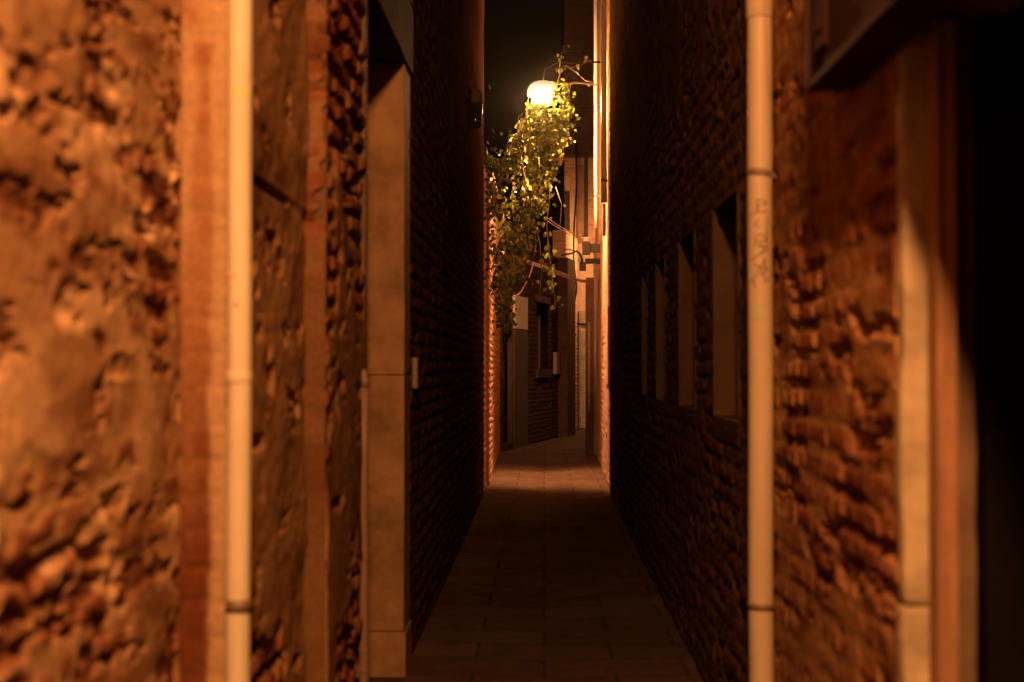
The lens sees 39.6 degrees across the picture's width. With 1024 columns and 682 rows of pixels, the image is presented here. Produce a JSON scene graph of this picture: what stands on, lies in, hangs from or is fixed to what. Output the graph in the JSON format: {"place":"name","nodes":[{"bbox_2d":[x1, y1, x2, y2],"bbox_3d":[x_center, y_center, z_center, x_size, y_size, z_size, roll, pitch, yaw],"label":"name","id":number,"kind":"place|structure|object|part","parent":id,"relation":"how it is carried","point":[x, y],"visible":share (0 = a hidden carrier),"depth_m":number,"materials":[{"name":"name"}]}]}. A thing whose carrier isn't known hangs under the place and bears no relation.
{"place":"outdoors","nodes":[
{"label":"outdoors","id":0,"kind":"place"},
{"bbox_2d":[483,0,563,254],"label":"sky","id":1,"kind":"structure","parent":0,"point":[522,38],"materials":[{"name":"black"}]},
{"bbox_2d":[368,428,703,681],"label":"paving","id":2,"kind":"structure","parent":0,"point":[549,578],"depth_m":9.66,"materials":[{"name":"grey stone"}]},
{"bbox_2d":[0,0,309,681],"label":"brick house","id":3,"kind":"structure","parent":2,"relation":"on","point":[113,279],"depth_m":3.17,"materials":[{"name":"brick"}]},
{"bbox_2d":[225,0,264,681],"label":"drainpipe","id":4,"kind":"object","parent":3,"relation":"attached to","point":[238,373],"visible":1,"depth_m":3.42,"materials":[{"name":"white plastic"}]},
{"bbox_2d":[483,146,504,489],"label":"garden wall","id":5,"kind":"structure","parent":2,"relation":"on","point":[491,392],"depth_m":18.60,"materials":[{"name":"brick"}]},
{"bbox_2d":[484,45,597,377],"bbox_3d":[0.383,-1.782,18.278,1.516,4.515,4.205,0,-1,1],"label":"hanging ivy","id":6,"kind":"object","parent":5,"relation":"hanging from","point":[545,144],"visible":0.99,"depth_m":18.28,"materials":[{"name":"green plant"}]},
{"bbox_2d":[595,0,610,489],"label":"plastered house","id":7,"kind":"structure","parent":2,"relation":"on","point":[603,311],"depth_m":20.76,"materials":[{"name":"paint"}]},
{"bbox_2d":[502,254,588,282],"bbox_3d":[0.553,-1.071,21.310,0.041,0.230,3.648,0,-1,22],"label":"cable","id":8,"kind":"object","parent":7,"relation":"attached to","point":[556,273],"visible":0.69,"depth_m":21.71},
{"bbox_2d":[502,251,588,280],"bbox_3d":[0.553,-1.103,21.310,0.041,0.227,3.648,0,-1,22],"label":"cable","id":9,"kind":"object","parent":7,"relation":"attached to","point":[557,271],"visible":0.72,"depth_m":21.75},
{"bbox_2d":[512,265,533,297],"bbox_3d":[0.161,-0.885,20.720,0.331,0.520,0.017,0,-1,1],"label":"cable","id":10,"kind":"object","parent":9,"relation":"hanging from","point":[525,283],"visible":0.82,"depth_m":20.71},
{"bbox_2d":[503,253,588,281],"bbox_3d":[0.553,-1.087,21.310,0.041,0.229,3.648,0,-1,22],"label":"cable","id":11,"kind":"object","parent":7,"relation":"attached to","point":[558,273],"visible":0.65,"depth_m":21.77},
{"bbox_2d":[527,61,600,104],"bbox_3d":[0.751,-3.532,19.451,1.088,0.673,0.432,0,-1,1],"label":"street lamp","id":12,"kind":"object","parent":7,"relation":"attached to","point":[540,87],"visible":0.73,"depth_m":19.34,"materials":[{"name":"white glass"}]},
{"bbox_2d":[579,258,599,270],"bbox_3d":[1.208,-1.184,22.062,0.326,0.188,0.120,0,-1,1],"label":"junction box","id":13,"kind":"object","parent":7,"relation":"attached to","point":[582,266],"visible":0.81,"depth_m":22.03,"materials":[{"name":"grey plastic"}]},
{"bbox_2d":[561,250,583,262],"bbox_3d":[0.946,-1.298,21.794,0.084,0.186,0.534,-1,-1,41],"label":"cable","id":14,"kind":"object","parent":13,"relation":"attached to","point":[573,252],"visible":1,"depth_m":21.77,"materials":[{"name":"black rubber"}]},
{"bbox_2d":[581,237,599,254],"bbox_3d":[1.225,-1.474,22.071,0.292,0.270,0.130,0,-1,1],"label":"junction box","id":15,"kind":"object","parent":7,"relation":"attached to","point":[588,248],"visible":0.97,"depth_m":22.02,"materials":[{"name":"metal"}]},
{"bbox_2d":[546,220,580,236],"bbox_3d":[0.826,-1.691,21.507,0.058,0.190,1.155,-1,-1,31],"label":"cable","id":16,"kind":"object","parent":15,"relation":"attached to","point":[562,230],"visible":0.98,"depth_m":21.39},
{"bbox_2d":[548,218,583,235],"bbox_3d":[0.826,-1.729,21.508,0.058,0.193,1.155,-1,-1,31],"label":"cable","id":17,"kind":"object","parent":15,"relation":"attached to","point":[563,228],"visible":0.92,"depth_m":21.42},
{"bbox_2d":[586,242,595,454],"bbox_3d":[1.369,0.134,24.702,0.177,3.679,0.250,0,-1,1],"label":"cable duct","id":18,"kind":"object","parent":7,"relation":"attached to","point":[591,414],"visible":0.96,"depth_m":24.58,"materials":[{"name":"metal"}]},
{"bbox_2d":[588,322,589,411],"bbox_3d":[1.330,0.456,24.542,0.032,1.559,0.031,0,-1,26],"label":"drainpipe","id":19,"kind":"object","parent":18,"relation":"hanging from","point":[589,366],"visible":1,"depth_m":24.54,"materials":[{"name":"metal"}]},
{"bbox_2d":[594,0,600,228],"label":"drainpipe","id":20,"kind":"object","parent":7,"relation":"attached to","point":[595,116],"visible":0.98,"depth_m":21.52,"materials":[{"name":"metal"}]},
{"bbox_2d":[601,0,607,202],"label":"drainpipe","id":21,"kind":"object","parent":7,"relation":"attached to","point":[604,180],"visible":1,"depth_m":18.20,"materials":[{"name":"metal"}]},
{"bbox_2d":[603,204,605,235],"bbox_3d":[1.183,-1.553,18.227,0.041,0.412,0.042,0,-1,1],"label":"drainpipe","id":22,"kind":"object","parent":7,"relation":"attached to","point":[604,219],"visible":1,"depth_m":18.21,"materials":[{"name":"white metal"}]},
{"bbox_2d":[606,305,610,388],"bbox_3d":[1.222,0.078,17.628,0.075,1.029,0.700,0,-1,1],"label":"window","id":23,"kind":"structure","parent":7,"relation":"in","point":[607,385],"depth_m":17.65,"materials":[{"name":"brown wood"}]},
{"bbox_2d":[609,0,776,681],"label":"brick house","id":24,"kind":"structure","parent":2,"relation":"on","point":[679,391],"depth_m":8.09,"materials":[{"name":"brown brick"}]},
{"bbox_2d":[641,271,648,408],"bbox_3d":[1.128,-0.086,11.030,0.204,1.210,0.840,0,-1,1],"label":"window","id":25,"kind":"structure","parent":24,"relation":"in","point":[644,279],"depth_m":11.29,"materials":[{"name":"brown wood"}]},
{"bbox_2d":[655,256,667,414],"bbox_3d":[1.094,-0.111,9.541,0.204,1.210,1.000,0,-1,1],"label":"window","id":26,"kind":"structure","parent":24,"relation":"in","point":[661,300],"depth_m":9.88,"materials":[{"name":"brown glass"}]},
{"bbox_2d":[678,228,696,428],"bbox_3d":[1.055,-0.142,7.787,0.204,1.210,1.130,0,-1,1],"label":"window","id":27,"kind":"structure","parent":24,"relation":"in","point":[687,361],"depth_m":8.20,"materials":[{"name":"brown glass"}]},
{"bbox_2d":[712,188,742,446],"bbox_3d":[1.017,-0.170,6.132,0.204,1.210,1.100,0,-1,1],"label":"window","id":28,"kind":"structure","parent":24,"relation":"in","point":[727,259],"depth_m":6.53,"materials":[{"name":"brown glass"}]},
{"bbox_2d":[562,0,594,427],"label":"plastered house","id":29,"kind":"structure","parent":0,"point":[578,28],"depth_m":35.46,"materials":[{"name":"paint"}]},
{"bbox_2d":[581,331,585,427],"bbox_3d":[1.809,0.951,35.332,0.191,2.424,0.050,0,-1,1],"label":"door","id":30,"kind":"structure","parent":29,"relation":"in","point":[583,333],"depth_m":35.31,"materials":[{"name":"wood"}]},
{"bbox_2d":[772,0,1023,681],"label":"shop house","id":31,"kind":"structure","parent":0,"point":[898,335],"depth_m":3.10,"materials":[{"name":"brick"}]},
{"bbox_2d":[746,0,776,681],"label":"drainpipe","id":32,"kind":"object","parent":31,"relation":"attached to","point":[761,605],"visible":0.98,"depth_m":4.75,"materials":[{"name":"beige plastic"}]},
{"bbox_2d":[764,0,773,225],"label":"thin cable","id":33,"kind":"object","parent":32,"relation":"attached to","point":[770,113],"visible":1,"depth_m":4.73,"materials":[{"name":"black rubber"}]},
{"bbox_2d":[804,0,955,92],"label":"awning box","id":34,"kind":"object","parent":31,"relation":"attached to","point":[851,45],"visible":1,"depth_m":3.11,"materials":[{"name":"brown paint"}]},
{"label":"ground","id":35,"kind":"structure","parent":0,"visible":0},
{"bbox_2d":[301,0,484,681],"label":"brick house","id":36,"kind":"structure","parent":35,"relation":"on","point":[393,221],"depth_m":7.12,"materials":[{"name":"brick"}]},
{"bbox_2d":[358,368,369,681],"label":"drainpipe","id":37,"kind":"object","parent":36,"relation":"attached to","point":[363,648],"visible":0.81,"depth_m":5.41,"materials":[{"name":"grey metal"}]},
{"bbox_2d":[410,356,418,397],"bbox_3d":[-0.520,0.190,7.562,0.042,0.223,0.120,0,-1,1],"label":"entry panel","id":38,"kind":"object","parent":36,"relation":"attached to","point":[414,376],"visible":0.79,"depth_m":7.51,"materials":[{"name":"metal"}]},
{"bbox_2d":[471,88,482,128],"bbox_3d":[-0.360,-2.299,14.053,0.152,0.400,0.152,0,-1,1],"label":"wall lantern","id":39,"kind":"object","parent":36,"relation":"attached to","point":[476,106],"depth_m":14.00,"materials":[{"name":"metal"}]},
{"bbox_2d":[499,230,577,451],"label":"brick house","id":40,"kind":"structure","parent":35,"relation":"on","point":[538,398],"depth_m":29.41,"materials":[{"name":"brick"}]},
{"bbox_2d":[500,320,513,451],"bbox_3d":[-0.185,0.811,25.956,0.245,2.368,1.017,0,-1,12],"label":"door","id":41,"kind":"structure","parent":40,"relation":"in","point":[504,446],"depth_m":25.58,"materials":[{"name":"wood"}]},
{"bbox_2d":[535,295,551,377],"bbox_3d":[0.552,-0.084,29.343,0.280,1.673,1.407,0,-1,12],"label":"window","id":42,"kind":"structure","parent":40,"relation":"in","point":[543,300],"depth_m":29.82,"materials":[{"name":"brown wood"}]},
{"bbox_2d":[553,352,560,373],"bbox_3d":[0.969,0.478,30.621,0.078,0.469,0.507,0,-1,12],"label":"meter cupboard","id":43,"kind":"object","parent":40,"relation":"attached to","point":[556,362],"visible":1,"depth_m":30.42,"materials":[{"name":"metal"}]},
{"bbox_3d":[0.969,0.478,30.621,0.078,0.469,0.507,0,-1,12],"label":"door","id":44,"kind":"part","parent":43,"relation":"part of","materials":[{"name":"metal"}]},
{"bbox_2d":[573,130,576,301],"bbox_3d":[1.465,-2.621,33.025,0.110,4.556,0.038,0,-1,1],"label":"cable","id":45,"kind":"object","parent":40,"relation":"attached to","point":[575,207],"visible":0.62,"depth_m":33.02,"materials":[{"name":"black rubber"}]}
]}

